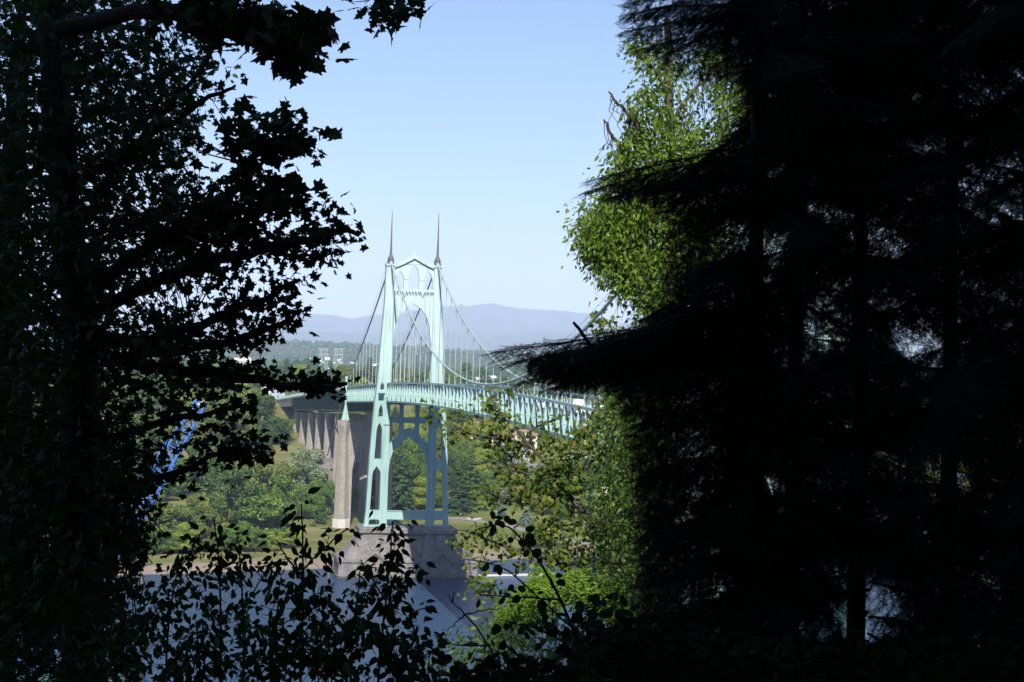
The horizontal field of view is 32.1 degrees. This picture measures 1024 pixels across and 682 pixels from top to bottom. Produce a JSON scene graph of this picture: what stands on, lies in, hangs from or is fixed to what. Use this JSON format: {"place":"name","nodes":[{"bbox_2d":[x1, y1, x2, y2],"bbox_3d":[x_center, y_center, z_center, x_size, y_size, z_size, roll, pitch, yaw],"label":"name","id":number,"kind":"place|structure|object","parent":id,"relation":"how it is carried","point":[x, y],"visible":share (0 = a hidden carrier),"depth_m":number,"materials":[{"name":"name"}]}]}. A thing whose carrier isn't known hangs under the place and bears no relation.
{"place":"outdoors","nodes":[
{"label":"outdoors","id":0,"kind":"place"},
{"bbox_2d":[49,329,940,366],"bbox_3d":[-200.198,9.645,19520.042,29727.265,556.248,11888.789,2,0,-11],"label":"foothills","id":1,"kind":"structure","parent":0,"point":[492,342],"depth_m":19055.45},
{"bbox_2d":[0,0,1021,326],"label":"sky","id":2,"kind":"structure","parent":0,"point":[484,119],"materials":[{"name":"blue"}]},
{"bbox_2d":[448,517,589,543],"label":"path","id":3,"kind":"structure","parent":0,"point":[518,528],"depth_m":767.63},
{"bbox_2d":[25,303,1015,344],"bbox_3d":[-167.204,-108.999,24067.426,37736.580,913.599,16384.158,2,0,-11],"label":"mountains","id":4,"kind":"structure","parent":0,"point":[490,318],"depth_m":24250.47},
{"bbox_2d":[23,344,1020,574],"bbox_3d":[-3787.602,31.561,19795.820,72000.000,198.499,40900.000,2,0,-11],"label":"ground","id":5,"kind":"structure","parent":0,"point":[313,535],"depth_m":774.06,"materials":[{"name":"green plant"}]},
{"bbox_2d":[0,0,260,681],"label":"maple tree","id":6,"kind":"object","parent":5,"relation":"on","point":[124,522],"visible":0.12,"depth_m":20.49,"materials":[{"name":"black plant"}]},
{"bbox_2d":[84,602,177,681],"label":"sapling","id":7,"kind":"object","parent":5,"relation":"on","point":[126,639],"visible":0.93,"depth_m":9.65,"materials":[{"name":"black plant"}]},
{"bbox_2d":[127,414,155,447],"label":"broadleaf tree","id":8,"kind":"object","parent":5,"relation":"on","point":[139,439],"visible":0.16,"depth_m":892.54,"materials":[{"name":"green plant"}]},
{"bbox_2d":[127,390,157,413],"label":"broadleaf tree","id":9,"kind":"object","parent":5,"relation":"on","point":[153,399],"visible":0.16,"depth_m":1044.31,"materials":[{"name":"green plant"}]},
{"bbox_2d":[135,491,177,531],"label":"broadleaf tree","id":10,"kind":"object","parent":5,"relation":"on","point":[166,516],"visible":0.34,"depth_m":651.51,"materials":[{"name":"green plant"}]},
{"bbox_2d":[140,453,181,497],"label":"broadleaf tree","id":11,"kind":"object","parent":5,"relation":"on","point":[172,490],"visible":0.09,"depth_m":765.75,"materials":[{"name":"green plant"}]},
{"bbox_2d":[150,530,174,552],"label":"broadleaf tree","id":12,"kind":"object","parent":5,"relation":"on","point":[162,546],"visible":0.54,"depth_m":630.98,"materials":[{"name":"green plant"}]},
{"bbox_2d":[143,412,184,443],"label":"broadleaf tree","id":13,"kind":"object","parent":5,"relation":"on","point":[156,439],"visible":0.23,"depth_m":915.24,"materials":[{"name":"green plant"}]},
{"bbox_2d":[154,503,192,535],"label":"broadleaf tree","id":14,"kind":"object","parent":5,"relation":"on","point":[171,522],"visible":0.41,"depth_m":654.14,"materials":[{"name":"green plant"}]},
{"bbox_2d":[128,522,219,681],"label":"sapling","id":15,"kind":"object","parent":5,"relation":"on","point":[176,566],"visible":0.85,"depth_m":9.28,"materials":[{"name":"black plant"}]},
{"bbox_2d":[166,522,199,549],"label":"broadleaf tree","id":16,"kind":"object","parent":5,"relation":"on","point":[184,527],"visible":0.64,"depth_m":632.14,"materials":[{"name":"green plant"}]},
{"bbox_2d":[0,0,368,681],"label":"maple tree","id":17,"kind":"object","parent":5,"relation":"on","point":[288,44],"visible":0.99,"depth_m":16.43,"materials":[{"name":"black plant"}]},
{"bbox_2d":[166,412,205,450],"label":"broadleaf tree","id":18,"kind":"object","parent":5,"relation":"on","point":[192,435],"visible":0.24,"depth_m":914.17,"materials":[{"name":"green plant"}]},
{"bbox_2d":[168,458,207,494],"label":"broadleaf tree","id":19,"kind":"object","parent":5,"relation":"on","point":[183,486],"visible":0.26,"depth_m":777.67,"materials":[{"name":"green plant"}]},
{"bbox_2d":[174,493,212,529],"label":"broadleaf tree","id":20,"kind":"object","parent":5,"relation":"on","point":[192,501],"visible":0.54,"depth_m":655.67,"materials":[{"name":"green plant"}]},
{"bbox_2d":[157,613,239,681],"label":"sapling","id":21,"kind":"object","parent":5,"relation":"on","point":[180,656],"visible":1,"depth_m":7.44,"materials":[{"name":"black plant"}]},
{"bbox_2d":[186,437,214,492],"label":"broadleaf tree","id":22,"kind":"object","parent":5,"relation":"on","point":[193,452],"visible":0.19,"depth_m":795.62,"materials":[{"name":"green plant"}]},
{"bbox_2d":[191,525,216,552],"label":"broadleaf tree","id":23,"kind":"object","parent":5,"relation":"on","point":[206,532],"visible":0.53,"depth_m":639.03,"materials":[{"name":"green plant"}]},
{"bbox_2d":[191,483,234,538],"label":"broadleaf tree","id":24,"kind":"object","parent":5,"relation":"on","point":[208,513],"visible":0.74,"depth_m":651.66,"materials":[{"name":"green plant"}]},
{"bbox_2d":[197,403,228,439],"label":"broadleaf tree","id":25,"kind":"object","parent":5,"relation":"on","point":[212,421],"visible":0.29,"depth_m":940.85,"materials":[{"name":"green plant"}]},
{"bbox_2d":[171,515,256,681],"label":"sapling","id":26,"kind":"object","parent":5,"relation":"on","point":[213,601],"visible":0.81,"depth_m":8.28,"materials":[{"name":"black plant"}]},
{"bbox_2d":[201,459,235,534],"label":"broadleaf tree","id":27,"kind":"object","parent":5,"relation":"on","point":[221,485],"visible":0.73,"depth_m":652.42,"materials":[{"name":"green plant"}]},
{"bbox_2d":[214,526,239,549],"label":"broadleaf tree","id":28,"kind":"object","parent":5,"relation":"on","point":[227,539],"visible":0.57,"depth_m":646.48,"materials":[{"name":"green plant"}]},
{"bbox_2d":[223,408,256,441],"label":"broadleaf tree","id":29,"kind":"object","parent":5,"relation":"on","point":[245,426],"visible":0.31,"depth_m":944.32,"materials":[{"name":"green plant"}]},
{"bbox_2d":[228,520,256,551],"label":"broadleaf tree","id":30,"kind":"object","parent":5,"relation":"on","point":[246,525],"visible":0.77,"depth_m":644.14,"materials":[{"name":"green plant"}]},
{"bbox_2d":[227,463,259,527],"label":"broadleaf tree","id":31,"kind":"object","parent":5,"relation":"on","point":[241,475],"visible":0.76,"depth_m":659.92,"materials":[{"name":"green plant"}]},
{"bbox_2d":[211,523,291,681],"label":"sapling","id":32,"kind":"object","parent":5,"relation":"on","point":[252,569],"visible":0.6,"depth_m":8.87,"materials":[{"name":"black plant"}]},
{"bbox_2d":[233,483,279,543],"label":"broadleaf tree","id":33,"kind":"object","parent":5,"relation":"on","point":[262,490],"visible":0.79,"depth_m":660.64,"materials":[{"name":"green plant"}]},
{"bbox_2d":[238,456,275,530],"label":"broadleaf tree","id":34,"kind":"object","parent":5,"relation":"on","point":[257,477],"visible":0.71,"depth_m":664.28,"materials":[{"name":"green plant"}]},
{"bbox_2d":[248,529,269,551],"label":"broadleaf tree","id":35,"kind":"object","parent":5,"relation":"on","point":[258,540],"visible":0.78,"depth_m":645.75,"materials":[{"name":"green plant"}]},
{"bbox_2d":[246,394,281,434],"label":"broadleaf tree","id":36,"kind":"object","parent":5,"relation":"on","point":[266,402],"visible":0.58,"depth_m":956.89,"materials":[{"name":"green plant"}]},
{"bbox_2d":[221,573,312,681],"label":"sapling","id":37,"kind":"object","parent":5,"relation":"on","point":[283,655],"visible":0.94,"depth_m":7.25,"materials":[{"name":"black plant"}]},
{"bbox_2d":[265,531,281,550],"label":"broadleaf tree","id":38,"kind":"object","parent":5,"relation":"on","point":[271,545],"visible":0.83,"depth_m":650.15,"materials":[{"name":"green plant"}]},
{"bbox_2d":[258,416,289,443],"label":"broadleaf tree","id":39,"kind":"object","parent":5,"relation":"on","point":[282,428],"visible":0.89,"depth_m":957.56,"materials":[{"name":"green plant"}]},
{"bbox_2d":[255,496,293,540],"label":"broadleaf tree","id":40,"kind":"object","parent":5,"relation":"on","point":[277,511],"visible":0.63,"depth_m":661.03,"materials":[{"name":"green plant"}]},
{"bbox_2d":[268,474,296,529],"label":"broadleaf tree","id":41,"kind":"object","parent":5,"relation":"on","point":[279,488],"visible":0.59,"depth_m":674.65,"materials":[{"name":"green plant"}]},
{"bbox_2d":[274,463,299,502],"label":"broadleaf tree","id":42,"kind":"object","parent":5,"relation":"on","point":[289,471],"visible":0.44,"depth_m":776.46,"materials":[{"name":"green plant"}]},
{"bbox_2d":[277,529,301,547],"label":"broadleaf tree","id":43,"kind":"object","parent":5,"relation":"on","point":[289,541],"visible":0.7,"depth_m":660.62,"materials":[{"name":"green plant"}]},
{"bbox_2d":[283,418,295,439],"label":"broadleaf tree","id":44,"kind":"object","parent":5,"relation":"on","point":[290,431],"visible":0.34,"depth_m":974.01,"materials":[{"name":"green plant"}]},
{"bbox_2d":[287,484,311,515],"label":"broadleaf tree","id":45,"kind":"object","parent":5,"relation":"on","point":[302,491],"visible":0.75,"depth_m":752.67,"materials":[{"name":"green plant"}]},
{"bbox_2d":[279,447,329,500],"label":"broadleaf tree","id":46,"kind":"object","parent":5,"relation":"on","point":[306,470],"visible":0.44,"depth_m":797.67,"materials":[{"name":"green plant"}]},
{"bbox_2d":[254,487,361,681],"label":"sapling","id":47,"kind":"object","parent":5,"relation":"on","point":[314,599],"visible":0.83,"depth_m":7.66,"materials":[{"name":"black plant"}]},
{"bbox_2d":[305,479,330,517],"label":"broadleaf tree","id":48,"kind":"object","parent":5,"relation":"on","point":[315,499],"visible":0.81,"depth_m":756.03,"materials":[{"name":"green plant"}]},
{"bbox_2d":[312,506,326,521],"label":"broadleaf tree","id":49,"kind":"object","parent":5,"relation":"on","point":[320,516],"visible":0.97,"depth_m":743.14,"materials":[{"name":"green plant"}]},
{"bbox_2d":[319,479,334,515],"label":"broadleaf tree","id":50,"kind":"object","parent":5,"relation":"on","point":[330,485],"visible":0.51,"depth_m":767.30,"materials":[{"name":"green plant"}]},
{"bbox_2d":[268,613,388,681],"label":"sapling","id":51,"kind":"object","parent":5,"relation":"on","point":[335,660],"visible":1,"depth_m":7.04,"materials":[{"name":"black plant"}]},
{"bbox_2d":[333,364,355,386],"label":"broadleaf tree","id":52,"kind":"object","parent":5,"relation":"on","point":[343,369],"visible":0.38,"depth_m":1454.36,"materials":[{"name":"green plant"}]},
{"bbox_2d":[312,565,380,681],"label":"sapling","id":53,"kind":"object","parent":5,"relation":"on","point":[337,611],"visible":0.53,"depth_m":8.47,"materials":[{"name":"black plant"}]},
{"bbox_2d":[351,488,358,510],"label":"broadleaf tree","id":54,"kind":"object","parent":5,"relation":"on","point":[354,492],"visible":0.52,"depth_m":785.34,"materials":[{"name":"plant"}]},
{"bbox_2d":[363,358,376,382],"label":"conifer tree","id":55,"kind":"object","parent":5,"relation":"on","point":[369,378],"visible":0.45,"depth_m":1464.45,"materials":[{"name":"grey plant"}]},
{"bbox_2d":[334,0,433,44],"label":"maple branch tree","id":56,"kind":"object","parent":5,"relation":"on","point":[383,11],"visible":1,"depth_m":9.97,"materials":[{"name":"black plant"}]},
{"bbox_2d":[333,510,436,681],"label":"sapling","id":57,"kind":"object","parent":5,"relation":"on","point":[385,592],"visible":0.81,"depth_m":7.85,"materials":[{"name":"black plant"}]},
{"bbox_2d":[393,438,416,468],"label":"broadleaf tree","id":58,"kind":"object","parent":5,"relation":"on","point":[408,443],"visible":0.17,"depth_m":850.51,"materials":[{"name":"green plant"}]},
{"bbox_2d":[392,445,418,510],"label":"conifer tree","id":59,"kind":"object","parent":5,"relation":"on","point":[405,497],"visible":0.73,"depth_m":785.64,"materials":[{"name":"green plant"}]},
{"bbox_2d":[361,622,450,681],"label":"sapling","id":60,"kind":"object","parent":5,"relation":"on","point":[392,662],"visible":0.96,"depth_m":7.14,"materials":[{"name":"black plant"}]},
{"bbox_2d":[392,455,421,501],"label":"broadleaf tree","id":61,"kind":"object","parent":5,"relation":"on","point":[415,470],"visible":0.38,"depth_m":801.56,"materials":[{"name":"green plant"}]},
{"bbox_2d":[404,412,424,451],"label":"broadleaf tree","id":62,"kind":"object","parent":5,"relation":"on","point":[421,432],"visible":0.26,"depth_m":920.71,"materials":[{"name":"green plant"}]},
{"bbox_2d":[409,458,426,496],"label":"broadleaf tree","id":63,"kind":"object","parent":5,"relation":"on","point":[422,471],"visible":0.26,"depth_m":811.08,"materials":[{"name":"green plant"}]},
{"bbox_2d":[408,476,437,509],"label":"broadleaf tree","id":64,"kind":"object","parent":5,"relation":"on","point":[420,487],"visible":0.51,"depth_m":797.09,"materials":[{"name":"green plant"}]},
{"bbox_2d":[419,407,428,440],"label":"broadleaf tree","id":65,"kind":"object","parent":5,"relation":"on","point":[424,426],"visible":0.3,"depth_m":937.26,"materials":[{"name":"green plant"}]},
{"bbox_2d":[389,599,459,681],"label":"sapling","id":66,"kind":"object","parent":5,"relation":"on","point":[430,609],"visible":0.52,"depth_m":8.48,"materials":[{"name":"green plant"}]},
{"bbox_2d":[412,441,438,476],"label":"broadleaf tree","id":67,"kind":"object","parent":5,"relation":"on","point":[419,455],"visible":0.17,"depth_m":839.79,"materials":[{"name":"green plant"}]},
{"bbox_2d":[423,470,448,508],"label":"broadleaf tree","id":68,"kind":"object","parent":5,"relation":"on","point":[438,484],"visible":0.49,"depth_m":799.38,"materials":[{"name":"green plant"}]},
{"bbox_2d":[439,450,461,489],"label":"broadleaf tree","id":69,"kind":"object","parent":5,"relation":"on","point":[454,461],"visible":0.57,"depth_m":828.98,"materials":[{"name":"green plant"}]},
{"bbox_2d":[444,368,461,383],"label":"broadleaf tree","id":70,"kind":"object","parent":5,"relation":"on","point":[446,372],"visible":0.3,"depth_m":1514.16,"materials":[{"name":"green plant"}]},
{"bbox_2d":[448,467,470,515],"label":"conifer tree","id":71,"kind":"object","parent":5,"relation":"on","point":[458,505],"visible":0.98,"depth_m":792.07,"materials":[{"name":"green plant"}]},
{"bbox_2d":[449,440,475,483],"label":"broadleaf tree","id":72,"kind":"object","parent":5,"relation":"on","point":[462,450],"visible":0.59,"depth_m":835.60,"materials":[{"name":"green plant"}]},
{"bbox_2d":[457,362,473,385],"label":"broadleaf tree","id":73,"kind":"object","parent":5,"relation":"on","point":[468,367],"visible":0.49,"depth_m":1445.13,"materials":[{"name":"green plant"}]},
{"bbox_2d":[442,591,500,681],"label":"bare shrub","id":74,"kind":"object","parent":5,"relation":"on","point":[486,645],"visible":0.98,"depth_m":8.60,"materials":[{"name":"grey plant"}]},
{"bbox_2d":[456,455,489,511],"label":"conifer tree","id":75,"kind":"object","parent":5,"relation":"on","point":[472,482],"visible":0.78,"depth_m":801.79,"materials":[{"name":"green plant"}]},
{"bbox_2d":[458,422,489,444],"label":"broadleaf tree","id":76,"kind":"object","parent":5,"relation":"on","point":[478,440],"visible":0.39,"depth_m":936.42,"materials":[{"name":"green plant"}]},
{"bbox_2d":[465,447,492,477],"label":"broadleaf tree","id":77,"kind":"object","parent":5,"relation":"on","point":[480,453],"visible":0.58,"depth_m":846.89,"materials":[{"name":"green plant"}]},
{"bbox_2d":[476,470,498,501],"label":"broadleaf tree","id":78,"kind":"object","parent":5,"relation":"on","point":[490,473],"visible":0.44,"depth_m":810.95,"materials":[{"name":"green plant"}]},
{"bbox_2d":[480,455,503,472],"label":"broadleaf tree","id":79,"kind":"object","parent":5,"relation":"on","point":[494,468],"visible":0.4,"depth_m":852.45,"materials":[{"name":"green plant"}]},
{"bbox_2d":[489,479,504,505],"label":"broadleaf tree","id":80,"kind":"object","parent":5,"relation":"on","point":[500,489],"visible":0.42,"depth_m":810.16,"materials":[{"name":"green plant"}]},
{"bbox_2d":[40,337,971,390],"bbox_3d":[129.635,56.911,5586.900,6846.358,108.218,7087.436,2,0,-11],"label":"distant woods","id":81,"kind":"object","parent":5,"relation":"on","point":[293,362],"visible":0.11,"depth_m":6098.31,"materials":[{"name":"green plant"}]},
{"bbox_2d":[424,601,618,681],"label":"shrub","id":82,"kind":"object","parent":5,"relation":"on","point":[519,640],"visible":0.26,"depth_m":30.64,"materials":[{"name":"green plant"}]},
{"bbox_2d":[512,429,538,450],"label":"apartment building","id":83,"kind":"structure","parent":5,"relation":"on","point":[534,435],"depth_m":939.82,"materials":[{"name":"beige"}]},
{"bbox_2d":[517,508,533,525],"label":"conifer tree","id":84,"kind":"object","parent":5,"relation":"on","point":[524,519],"visible":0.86,"depth_m":774.37,"materials":[{"name":"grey plant"}]},
{"bbox_2d":[419,302,649,636],"bbox_3d":[0.623,8.745,39.043,5.546,19.232,2.752,2,0,5],"label":"maple tree","id":85,"kind":"object","parent":5,"relation":"on","point":[558,473],"visible":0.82,"depth_m":38.70,"materials":[{"name":"green plant"}]},
{"bbox_2d":[519,464,550,488],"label":"broadleaf tree","id":86,"kind":"object","parent":5,"relation":"on","point":[530,469],"visible":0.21,"depth_m":841.47,"materials":[{"name":"green plant"}]},
{"bbox_2d":[465,508,619,681],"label":"hazel shrub","id":87,"kind":"object","parent":5,"relation":"on","point":[529,540],"visible":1,"depth_m":9.08,"materials":[{"name":"black plant"}]},
{"bbox_2d":[523,519,567,546],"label":"broadleaf tree","id":88,"kind":"object","parent":5,"relation":"on","point":[564,533],"visible":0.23,"depth_m":693.47,"materials":[{"name":"green plant"}]},
{"bbox_2d":[481,565,640,664],"bbox_3d":[1.006,11.122,36.675,3.672,13.002,2.292,2,0,-1],"label":"fern bush","id":89,"kind":"object","parent":5,"relation":"on","point":[577,587],"visible":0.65,"depth_m":36.26,"materials":[{"name":"green plant"}]},
{"bbox_2d":[552,495,575,519],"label":"broadleaf tree","id":90,"kind":"object","parent":5,"relation":"on","point":[565,509],"visible":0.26,"depth_m":797.66,"materials":[{"name":"green plant"}]},
{"bbox_2d":[576,490,602,524],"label":"broadleaf tree","id":91,"kind":"object","parent":5,"relation":"on","point":[586,507],"visible":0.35,"depth_m":783.64,"materials":[{"name":"green plant"}]},
{"bbox_2d":[577,457,601,491],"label":"broadleaf tree","id":92,"kind":"object","parent":5,"relation":"on","point":[589,471],"visible":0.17,"depth_m":851.34,"materials":[{"name":"green plant"}]},
{"bbox_2d":[576,387,684,626],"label":"ivy column","id":93,"kind":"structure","parent":5,"relation":"on","point":[618,495],"depth_m":35.85,"materials":[{"name":"green plant"}]},
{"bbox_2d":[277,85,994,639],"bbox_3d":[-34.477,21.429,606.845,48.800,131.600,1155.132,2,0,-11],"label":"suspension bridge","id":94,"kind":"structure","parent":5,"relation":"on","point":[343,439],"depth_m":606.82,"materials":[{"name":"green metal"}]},
{"bbox_2d":[567,399,585,415],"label":"box truck","id":95,"kind":"object","parent":94,"relation":"on","point":[578,402],"visible":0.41,"depth_m":376.50,"materials":[{"name":"white paint"}]},
{"bbox_2d":[556,21,751,617],"bbox_3d":[3.649,6.530,42.776,5.675,28.669,4.584,2,0,-1],"label":"vine covered snag","id":96,"kind":"object","parent":5,"relation":"on","point":[621,253],"visible":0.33,"depth_m":41.78,"materials":[{"name":"green plant"}]},
{"bbox_2d":[386,581,1023,681],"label":"shrub","id":97,"kind":"object","parent":5,"relation":"on","point":[634,649],"visible":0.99,"depth_m":9.91,"materials":[{"name":"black plant"}]},
{"bbox_2d":[481,0,981,671],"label":"fir tree","id":98,"kind":"object","parent":5,"relation":"on","point":[669,354],"visible":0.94,"depth_m":12.69,"materials":[{"name":"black plant"}]},
{"bbox_2d":[592,0,1023,667],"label":"fir tree","id":99,"kind":"object","parent":5,"relation":"on","point":[792,356],"visible":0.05,"depth_m":20.25,"materials":[{"name":"green plant"}]},
{"bbox_2d":[670,0,1023,658],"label":"fir tree","id":100,"kind":"object","parent":5,"relation":"on","point":[860,37],"visible":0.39,"depth_m":14.74,"materials":[{"name":"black plant"}]},
{"bbox_2d":[773,0,1023,670],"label":"fir tree","id":101,"kind":"object","parent":5,"relation":"on","point":[1006,31],"visible":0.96,"depth_m":12.23,"materials":[{"name":"black plant"}]},
{"bbox_2d":[773,0,1023,671],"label":"fir tree","id":102,"kind":"object","parent":5,"relation":"on","point":[909,393],"visible":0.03,"depth_m":20.52,"materials":[{"name":"green plant"}]},
{"bbox_2d":[54,557,996,681],"bbox_3d":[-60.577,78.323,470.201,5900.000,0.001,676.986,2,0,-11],"label":"river water","id":103,"kind":"structure","parent":0,"point":[437,591],"depth_m":526.36,"materials":[{"name":"blue liquid"}]},
{"bbox_2d":[16,399,206,681],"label":"barge crane","id":104,"kind":"object","parent":103,"relation":"on","point":[176,458],"visible":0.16,"depth_m":411.33,"materials":[{"name":"blue metal"}]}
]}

